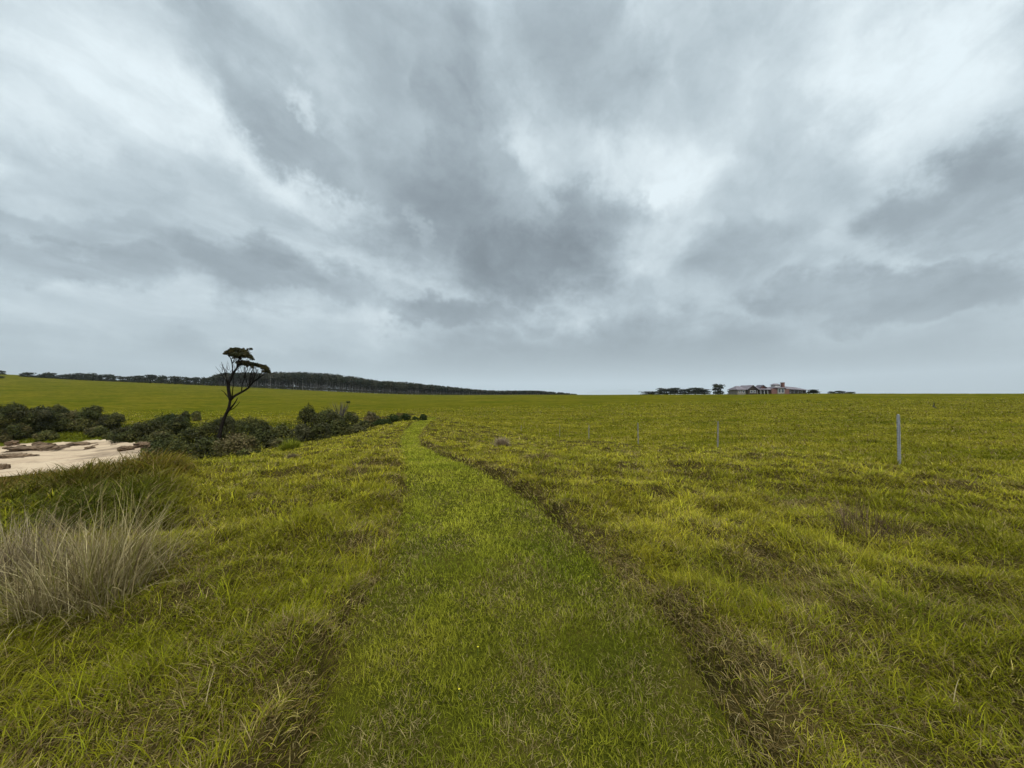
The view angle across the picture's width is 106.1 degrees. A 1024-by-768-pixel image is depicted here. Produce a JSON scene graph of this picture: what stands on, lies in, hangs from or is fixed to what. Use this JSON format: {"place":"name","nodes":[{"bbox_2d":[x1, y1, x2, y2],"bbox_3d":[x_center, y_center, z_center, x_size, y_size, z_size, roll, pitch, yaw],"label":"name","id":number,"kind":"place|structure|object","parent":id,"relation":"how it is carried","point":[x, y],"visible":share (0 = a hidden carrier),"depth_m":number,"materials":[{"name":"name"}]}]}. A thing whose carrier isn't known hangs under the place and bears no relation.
{"place":"outdoors","nodes":[
{"label":"outdoors","id":0,"kind":"place"},
{"bbox_2d":[0,439,141,476],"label":"beach","id":1,"kind":"structure","parent":0,"point":[103,449],"depth_m":45.67,"materials":[{"name":"beige sand"}]},
{"bbox_2d":[0,464,10,469],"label":"rock","id":2,"kind":"object","parent":1,"relation":"on","point":[5,466],"visible":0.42,"depth_m":38.76,"materials":[{"name":"brown stone"}]},
{"bbox_2d":[3,440,20,445],"bbox_3d":[-74.518,8.810,57.261,2.427,0.967,1.244,0,-2,0],"label":"rock","id":3,"kind":"object","parent":1,"relation":"on","point":[11,442],"visible":0.98,"depth_m":56.98,"materials":[{"name":"brown stone"}]},
{"bbox_2d":[0,453,39,458],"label":"rock","id":4,"kind":"object","parent":1,"relation":"on","point":[13,455],"visible":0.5,"depth_m":46.98,"materials":[{"name":"brown stone"}]},
{"bbox_2d":[31,442,44,445],"bbox_3d":[-67.917,8.772,55.324,1.739,1.074,1.364,0,-2,0],"label":"rock","id":5,"kind":"object","parent":1,"relation":"on","point":[35,443],"visible":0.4,"depth_m":54.94,"materials":[{"name":"stone"}]},
{"bbox_2d":[4,445,72,452],"bbox_3d":[-64.918,9.029,53.206,10.898,1.292,4.721,0,-2,0],"label":"rock","id":6,"kind":"object","parent":1,"relation":"on","point":[32,448],"visible":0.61,"depth_m":51.98,"materials":[{"name":"brown stone"}]},
{"bbox_2d":[49,447,62,449],"bbox_3d":[-61.010,8.588,51.492,1.120,0.392,1.429,0,-2,0],"label":"rock","id":7,"kind":"object","parent":1,"relation":"on","point":[55,448],"visible":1,"depth_m":51.31,"materials":[{"name":"brown stone"}]},
{"bbox_2d":[64,442,97,445],"bbox_3d":[-61.800,8.708,54.755,5.713,0.857,2.560,0,-2,0],"label":"rock","id":8,"kind":"object","parent":1,"relation":"on","point":[79,443],"visible":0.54,"depth_m":54.25,"materials":[{"name":"brown stone"}]},
{"bbox_2d":[117,446,133,450],"bbox_3d":[-48.091,8.043,47.897,2.174,0.768,1.341,1,-2,-18],"label":"rock","id":9,"kind":"object","parent":1,"relation":"on","point":[123,448],"visible":0.95,"depth_m":47.50,"materials":[{"name":"brown stone"}]},
{"bbox_2d":[133,441,152,447],"bbox_3d":[-47.755,7.861,49.857,2.608,0.860,1.314,0,-2,0],"label":"rock","id":10,"kind":"object","parent":1,"relation":"on","point":[142,444],"visible":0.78,"depth_m":49.52,"materials":[{"name":"brown stone"}]},
{"bbox_2d":[0,441,207,533],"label":"bank grass","id":11,"kind":"structure","parent":0,"point":[145,474],"depth_m":5.26,"materials":[{"name":"green plant"}]},
{"bbox_2d":[0,374,1023,767],"bbox_3d":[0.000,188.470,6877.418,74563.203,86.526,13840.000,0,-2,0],"label":"ground","id":12,"kind":"structure","parent":0,"point":[128,398],"depth_m":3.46,"materials":[{"name":"green plant"}]},
{"bbox_2d":[0,422,34,442],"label":"coastal shrub","id":13,"kind":"object","parent":12,"relation":"on","point":[25,429],"visible":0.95,"depth_m":61.74,"materials":[{"name":"green plant"}]},
{"bbox_2d":[0,402,38,434],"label":"coastal shrub","id":14,"kind":"object","parent":12,"relation":"on","point":[9,412],"visible":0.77,"depth_m":61.99,"materials":[{"name":"green plant"}]},
{"bbox_2d":[22,372,35,376],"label":"ridge tree","id":15,"kind":"object","parent":12,"relation":"on","point":[28,374],"visible":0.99,"depth_m":483.69,"materials":[{"name":"green plant"}]},
{"bbox_2d":[12,405,58,432],"bbox_3d":[-80.373,6.187,64.793,5.806,5.427,5.758,0,-2,0],"label":"coastal shrub","id":16,"kind":"object","parent":12,"relation":"on","point":[46,415],"visible":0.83,"depth_m":64.17,"materials":[{"name":"green plant"}]},
{"bbox_2d":[35,374,45,377],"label":"ridge tree","id":17,"kind":"object","parent":12,"relation":"on","point":[41,375],"visible":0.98,"depth_m":482.56,"materials":[{"name":"green plant"}]},
{"bbox_2d":[32,430,59,440],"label":"coastal shrub","id":18,"kind":"object","parent":12,"relation":"on","point":[46,435],"visible":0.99,"depth_m":60.38,"materials":[{"name":"green plant"}]},
{"bbox_2d":[36,404,68,424],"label":"coastal shrub","id":19,"kind":"object","parent":12,"relation":"on","point":[58,408],"visible":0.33,"depth_m":68.44,"materials":[{"name":"green plant"}]},
{"bbox_2d":[47,373,57,378],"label":"ridge tree","id":20,"kind":"object","parent":12,"relation":"on","point":[50,375],"visible":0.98,"depth_m":482.82,"materials":[{"name":"green plant"}]},
{"bbox_2d":[0,494,119,606],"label":"dry tussock","id":21,"kind":"object","parent":12,"relation":"on","point":[13,554],"visible":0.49,"depth_m":3.13,"materials":[{"name":"beige plant"}]},
{"bbox_2d":[58,374,69,378],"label":"ridge tree","id":22,"kind":"object","parent":12,"relation":"on","point":[63,376],"visible":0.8,"depth_m":481.53,"materials":[{"name":"green plant"}]},
{"bbox_2d":[55,410,82,430],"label":"coastal shrub","id":23,"kind":"object","parent":12,"relation":"on","point":[63,421],"visible":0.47,"depth_m":67.75,"materials":[{"name":"green plant"}]},
{"bbox_2d":[65,373,76,379],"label":"ridge tree","id":24,"kind":"object","parent":12,"relation":"on","point":[72,376],"visible":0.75,"depth_m":482.06,"materials":[{"name":"green plant"}]},
{"bbox_2d":[74,373,84,379],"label":"ridge tree","id":25,"kind":"object","parent":12,"relation":"on","point":[79,376],"visible":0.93,"depth_m":482.77,"materials":[{"name":"green plant"}]},
{"bbox_2d":[65,417,98,431],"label":"coastal shrub","id":26,"kind":"object","parent":12,"relation":"on","point":[73,424],"visible":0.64,"depth_m":66.47,"materials":[{"name":"green plant"}]},
{"bbox_2d":[70,405,103,429],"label":"coastal shrub","id":27,"kind":"object","parent":12,"relation":"on","point":[94,412],"visible":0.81,"depth_m":67.12,"materials":[{"name":"green plant"}]},
{"bbox_2d":[84,373,97,380],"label":"ridge tree","id":28,"kind":"object","parent":12,"relation":"on","point":[92,376],"visible":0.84,"depth_m":482.01,"materials":[{"name":"green plant"}]},
{"bbox_2d":[81,425,108,437],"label":"coastal shrub","id":29,"kind":"object","parent":12,"relation":"on","point":[94,430],"visible":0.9,"depth_m":61.16,"materials":[{"name":"green plant"}]},
{"bbox_2d":[95,375,102,380],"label":"ridge tree","id":30,"kind":"object","parent":12,"relation":"on","point":[98,376],"visible":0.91,"depth_m":482.09,"materials":[{"name":"green plant"}]},
{"bbox_2d":[99,374,114,380],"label":"ridge tree","id":31,"kind":"object","parent":12,"relation":"on","point":[107,377],"visible":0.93,"depth_m":481.68,"materials":[{"name":"green plant"}]},
{"bbox_2d":[101,430,112,438],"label":"coastal shrub","id":32,"kind":"object","parent":12,"relation":"on","point":[104,435],"visible":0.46,"depth_m":59.12,"materials":[{"name":"green plant"}]},
{"bbox_2d":[0,474,219,650],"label":"dry tussock","id":33,"kind":"object","parent":12,"relation":"on","point":[87,582],"visible":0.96,"depth_m":2.72,"materials":[{"name":"beige plant"}]},
{"bbox_2d":[96,412,125,429],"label":"coastal shrub","id":34,"kind":"object","parent":12,"relation":"on","point":[114,420],"visible":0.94,"depth_m":66.27,"materials":[{"name":"green plant"}]},
{"bbox_2d":[116,376,126,381],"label":"ridge tree","id":35,"kind":"object","parent":12,"relation":"on","point":[122,378],"visible":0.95,"depth_m":480.50,"materials":[{"name":"green plant"}]},
{"bbox_2d":[105,426,144,443],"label":"coastal shrub","id":36,"kind":"object","parent":12,"relation":"on","point":[119,434],"visible":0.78,"depth_m":54.83,"materials":[{"name":"green plant"}]},
{"bbox_2d":[127,375,143,382],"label":"ridge tree","id":37,"kind":"object","parent":12,"relation":"on","point":[137,378],"visible":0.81,"depth_m":479.48,"materials":[{"name":"green plant"}]},
{"bbox_2d":[124,419,170,441],"bbox_3d":[-53.956,6.814,56.774,5.708,3.471,5.115,0,-2,0],"label":"coastal shrub","id":38,"kind":"object","parent":12,"relation":"on","point":[152,425],"visible":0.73,"depth_m":56.17,"materials":[{"name":"green plant"}]},
{"bbox_2d":[138,374,156,382],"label":"ridge tree","id":39,"kind":"object","parent":12,"relation":"on","point":[152,378],"visible":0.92,"depth_m":479.53,"materials":[{"name":"green plant"}]},
{"bbox_2d":[136,431,173,444],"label":"coastal shrub","id":40,"kind":"object","parent":12,"relation":"on","point":[160,435],"visible":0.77,"depth_m":51.03,"materials":[{"name":"green plant"}]},
{"bbox_2d":[154,375,168,383],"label":"ridge tree","id":41,"kind":"object","parent":12,"relation":"on","point":[160,379],"visible":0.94,"depth_m":480.05,"materials":[{"name":"green plant"}]},
{"bbox_2d":[0,421,326,458],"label":"slope grass","id":42,"kind":"structure","parent":12,"relation":"on","point":[123,425],"depth_m":63.87,"materials":[{"name":"green plant"}]},
{"bbox_2d":[138,437,192,458],"bbox_3d":[-31.908,6.119,35.824,4.291,2.416,3.614,0,-2,0],"label":"coastal shrub","id":43,"kind":"object","parent":12,"relation":"on","point":[176,444],"visible":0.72,"depth_m":35.38,"materials":[{"name":"green plant"}]},
{"bbox_2d":[150,413,191,433],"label":"coastal shrub","id":44,"kind":"object","parent":12,"relation":"on","point":[165,419],"visible":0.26,"depth_m":59.40,"materials":[{"name":"green plant"}]},
{"bbox_2d":[164,376,181,383],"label":"ridge tree","id":45,"kind":"object","parent":12,"relation":"on","point":[173,379],"visible":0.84,"depth_m":478.42,"materials":[{"name":"green plant"}]},
{"bbox_2d":[165,417,190,434],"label":"coastal shrub","id":46,"kind":"object","parent":12,"relation":"on","point":[178,423],"visible":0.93,"depth_m":57.33,"materials":[{"name":"green plant"}]},
{"bbox_2d":[179,377,190,384],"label":"ridge tree","id":47,"kind":"object","parent":12,"relation":"on","point":[185,380],"visible":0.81,"depth_m":478.01,"materials":[{"name":"green plant"}]},
{"bbox_2d":[180,411,190,418],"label":"coastal shrub","id":48,"kind":"object","parent":12,"relation":"on","point":[186,414],"visible":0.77,"depth_m":83.67,"materials":[{"name":"green plant"}]},
{"bbox_2d":[172,425,207,447],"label":"coastal shrub","id":49,"kind":"object","parent":12,"relation":"on","point":[188,434],"visible":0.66,"depth_m":44.20,"materials":[{"name":"green plant"}]},
{"bbox_2d":[188,377,200,384],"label":"ridge tree","id":50,"kind":"object","parent":12,"relation":"on","point":[195,381],"visible":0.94,"depth_m":479.34,"materials":[{"name":"green plant"}]},
{"bbox_2d":[191,411,201,420],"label":"coastal shrub","id":51,"kind":"object","parent":12,"relation":"on","point":[195,415],"visible":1,"depth_m":83.42,"materials":[{"name":"green plant"}]},
{"bbox_2d":[198,377,207,384],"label":"ridge tree","id":52,"kind":"object","parent":12,"relation":"on","point":[201,381],"visible":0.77,"depth_m":480.12,"materials":[{"name":"green plant"}]},
{"bbox_2d":[183,436,224,460],"bbox_3d":[-22.927,4.952,29.023,2.963,2.148,2.813,0,-2,0],"label":"coastal shrub","id":53,"kind":"object","parent":12,"relation":"on","point":[204,445],"visible":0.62,"depth_m":28.43,"materials":[{"name":"green plant"}]},
{"bbox_2d":[204,376,218,385],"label":"ridge tree","id":54,"kind":"object","parent":12,"relation":"on","point":[209,380],"visible":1,"depth_m":480.10,"materials":[{"name":"green plant"}]},
{"bbox_2d":[194,418,229,442],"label":"coastal shrub","id":55,"kind":"object","parent":12,"relation":"on","point":[208,429],"visible":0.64,"depth_m":45.20,"materials":[{"name":"green plant"}]},
{"bbox_2d":[213,414,236,439],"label":"coastal shrub","id":56,"kind":"object","parent":12,"relation":"on","point":[229,420],"visible":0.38,"depth_m":46.45,"materials":[{"name":"green plant"}]},
{"bbox_2d":[208,432,260,456],"bbox_3d":[-18.526,4.116,25.983,3.350,1.775,2.638,0,-2,0],"label":"coastal shrub","id":57,"kind":"object","parent":12,"relation":"on","point":[241,441],"visible":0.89,"depth_m":25.51,"materials":[{"name":"green plant"}]},
{"bbox_2d":[215,347,270,440],"bbox_3d":[-26.885,1.149,38.443,5.276,9.600,3.338,-1,-2,28],"label":"windswept tree","id":58,"kind":"object","parent":12,"relation":"on","point":[237,353],"visible":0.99,"depth_m":38.02,"materials":[{"name":"black plant"}]},
{"bbox_2d":[223,415,264,439],"bbox_3d":[-30.756,5.363,44.724,4.213,3.576,4.041,-1,-2,25],"label":"coastal shrub","id":59,"kind":"object","parent":12,"relation":"on","point":[241,426],"visible":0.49,"depth_m":44.16,"materials":[{"name":"green plant"}]},
{"bbox_2d":[235,448,262,456],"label":"coastal shrub","id":60,"kind":"object","parent":12,"relation":"on","point":[244,451],"visible":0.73,"depth_m":23.71,"materials":[{"name":"green plant"}]},
{"bbox_2d":[250,420,272,440],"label":"coastal shrub","id":61,"kind":"object","parent":12,"relation":"on","point":[262,424],"visible":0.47,"depth_m":42.54,"materials":[{"name":"green plant"}]},
{"bbox_2d":[252,425,280,448],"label":"coastal shrub","id":62,"kind":"object","parent":12,"relation":"on","point":[265,437],"visible":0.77,"depth_m":28.52,"materials":[{"name":"green plant"}]},
{"bbox_2d":[268,437,287,447],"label":"coastal shrub","id":63,"kind":"object","parent":12,"relation":"on","point":[275,442],"visible":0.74,"depth_m":26.61,"materials":[{"name":"green plant"}]},
{"bbox_2d":[272,423,293,441],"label":"coastal shrub","id":64,"kind":"object","parent":12,"relation":"on","point":[284,430],"visible":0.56,"depth_m":30.60,"materials":[{"name":"green plant"}]},
{"bbox_2d":[273,435,303,451],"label":"green tussock","id":65,"kind":"object","parent":12,"relation":"on","point":[286,445],"visible":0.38,"depth_m":20.51,"materials":[{"name":"green plant"}]},
{"bbox_2d":[282,453,300,458],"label":"dry tussock","id":66,"kind":"object","parent":12,"relation":"on","point":[292,455],"visible":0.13,"depth_m":10.79,"materials":[{"name":"beige plant"}]},
{"bbox_2d":[288,423,313,442],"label":"coastal shrub","id":67,"kind":"object","parent":12,"relation":"on","point":[303,430],"visible":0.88,"depth_m":27.66,"materials":[{"name":"green plant"}]},
{"bbox_2d":[295,402,321,437],"bbox_3d":[-19.024,3.575,35.974,2.261,3.768,2.181,0,-2,0],"label":"coastal shrub","id":68,"kind":"object","parent":12,"relation":"on","point":[307,416],"visible":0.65,"depth_m":35.67,"materials":[{"name":"green plant"}]},
{"bbox_2d":[309,422,332,440],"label":"coastal shrub","id":69,"kind":"object","parent":12,"relation":"on","point":[318,427],"visible":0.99,"depth_m":27.64,"materials":[{"name":"green plant"}]},
{"bbox_2d":[310,406,343,433],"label":"coastal shrub","id":70,"kind":"object","parent":12,"relation":"on","point":[329,416],"visible":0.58,"depth_m":34.34,"materials":[{"name":"green plant"}]},
{"bbox_2d":[328,419,350,436],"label":"coastal shrub","id":71,"kind":"object","parent":12,"relation":"on","point":[337,426],"visible":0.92,"depth_m":29.71,"materials":[{"name":"green plant"}]},
{"bbox_2d":[330,401,350,423],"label":"bare shrub","id":72,"kind":"object","parent":12,"relation":"on","point":[342,412],"visible":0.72,"depth_m":38.87,"materials":[{"name":"grey plant"}]},
{"bbox_2d":[343,411,359,427],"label":"coastal shrub","id":73,"kind":"object","parent":12,"relation":"on","point":[352,418],"visible":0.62,"depth_m":37.48,"materials":[{"name":"green plant"}]},
{"bbox_2d":[344,425,366,434],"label":"coastal shrub","id":74,"kind":"object","parent":12,"relation":"on","point":[355,429],"visible":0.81,"depth_m":30.61,"materials":[{"name":"green plant"}]},
{"bbox_2d":[354,420,373,427],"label":"coastal shrub","id":75,"kind":"object","parent":12,"relation":"on","point":[364,423],"visible":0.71,"depth_m":34.23,"materials":[{"name":"green plant"}]},
{"bbox_2d":[365,411,379,425],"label":"coastal shrub","id":76,"kind":"object","parent":12,"relation":"on","point":[372,417],"visible":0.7,"depth_m":36.73,"materials":[{"name":"green plant"}]},
{"bbox_2d":[372,418,391,425],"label":"coastal shrub","id":77,"kind":"object","parent":12,"relation":"on","point":[380,421],"visible":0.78,"depth_m":35.69,"materials":[{"name":"green plant"}]},
{"bbox_2d":[212,371,576,394],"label":"forest","id":78,"kind":"object","parent":12,"relation":"on","point":[300,380],"visible":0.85,"depth_m":518.45,"materials":[{"name":"green plant"}]},
{"bbox_2d":[387,414,401,422],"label":"coastal shrub","id":79,"kind":"object","parent":12,"relation":"on","point":[393,418],"visible":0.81,"depth_m":39.70,"materials":[{"name":"green plant"}]},
{"bbox_2d":[400,413,411,420],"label":"coastal shrub","id":80,"kind":"object","parent":12,"relation":"on","point":[405,416],"visible":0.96,"depth_m":41.84,"materials":[{"name":"green plant"}]},
{"bbox_2d":[419,414,426,419],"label":"coastal shrub","id":81,"kind":"object","parent":12,"relation":"on","point":[423,416],"visible":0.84,"depth_m":45.67,"materials":[{"name":"green plant"}]},
{"bbox_2d":[491,436,511,446],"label":"dry tussock","id":82,"kind":"object","parent":12,"relation":"on","point":[500,442],"visible":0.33,"depth_m":16.51,"materials":[{"name":"beige plant"}]},
{"bbox_2d":[14,397,1023,474],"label":"paddock grass","id":83,"kind":"structure","parent":12,"relation":"on","point":[786,441],"depth_m":36.64,"materials":[{"name":"green plant"}]},
{"bbox_2d":[53,592,995,740],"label":"grass","id":84,"kind":"structure","parent":12,"relation":"on","point":[736,718],"depth_m":1.87,"materials":[{"name":"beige plant"}]},
{"bbox_2d":[640,391,667,394],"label":"skyline tree","id":85,"kind":"object","parent":12,"relation":"on","point":[652,392],"visible":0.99,"depth_m":297.36,"materials":[{"name":"green plant"}]},
{"bbox_2d":[656,388,676,393],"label":"skyline tree","id":86,"kind":"object","parent":12,"relation":"on","point":[665,389],"visible":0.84,"depth_m":297.73,"materials":[{"name":"green plant"}]},
{"bbox_2d":[667,388,680,393],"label":"skyline tree","id":87,"kind":"object","parent":12,"relation":"on","point":[677,391],"visible":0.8,"depth_m":300.14,"materials":[{"name":"green plant"}]},
{"bbox_2d":[678,389,693,393],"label":"skyline tree","id":88,"kind":"object","parent":12,"relation":"on","point":[684,391],"visible":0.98,"depth_m":297.72,"materials":[{"name":"green plant"}]},
{"bbox_2d":[686,387,704,393],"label":"skyline tree","id":89,"kind":"object","parent":12,"relation":"on","point":[697,391],"visible":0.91,"depth_m":296.80,"materials":[{"name":"green plant"}]},
{"bbox_2d":[700,389,711,393],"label":"skyline tree","id":90,"kind":"object","parent":12,"relation":"on","point":[706,391],"visible":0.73,"depth_m":298.54,"materials":[{"name":"green plant"}]},
{"bbox_2d":[711,383,724,394],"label":"skyline tree","id":91,"kind":"object","parent":12,"relation":"on","point":[717,387],"visible":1,"depth_m":204.06,"materials":[{"name":"green plant"}]},
{"bbox_2d":[717,421,718,446],"bbox_3d":[8.527,2.281,15.944,0.052,1.483,0.051,2,-2,-5],"label":"fence post","id":92,"kind":"object","parent":12,"relation":"on","point":[717,433],"visible":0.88,"depth_m":15.93,"materials":[{"name":"grey wood"}]},
{"bbox_2d":[728,382,808,394],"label":"homestead","id":93,"kind":"structure","parent":12,"relation":"on","point":[781,388],"depth_m":190.22,"materials":[{"name":"metal"}]},
{"bbox_2d":[807,389,819,393],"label":"skyline bush","id":94,"kind":"object","parent":12,"relation":"on","point":[813,391],"visible":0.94,"depth_m":198.43,"materials":[{"name":"green plant"}]},
{"bbox_2d":[817,488,921,543],"bbox_3d":[3.865,1.428,4.190,1.136,0.539,0.970,1,-2,-26],"label":"dry weed","id":95,"kind":"object","parent":12,"relation":"on","point":[843,519],"visible":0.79,"depth_m":4.12,"materials":[{"name":"brown plant"}]},
{"bbox_2d":[896,414,900,465],"bbox_3d":[8.109,1.322,8.066,0.046,1.373,0.046,0,-2,3],"label":"fence post","id":96,"kind":"object","parent":12,"relation":"on","point":[898,439],"visible":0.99,"depth_m":8.06,"materials":[{"name":"wood"}]},
{"bbox_2d":[0,0,1023,394],"label":"sky","id":97,"kind":"structure","parent":0,"point":[579,197],"materials":[{"name":"grey"}]},
{"bbox_2d":[244,417,783,767],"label":"path","id":98,"kind":"structure","parent":0,"point":[714,715],"depth_m":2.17,"materials":[{"name":"green plant"}]},
{"bbox_2d":[582,389,646,394],"bbox_3d":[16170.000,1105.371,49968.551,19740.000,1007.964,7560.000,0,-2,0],"label":"hills","id":99,"kind":"structure","parent":0,"point":[619,392],"depth_m":47724.27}
]}

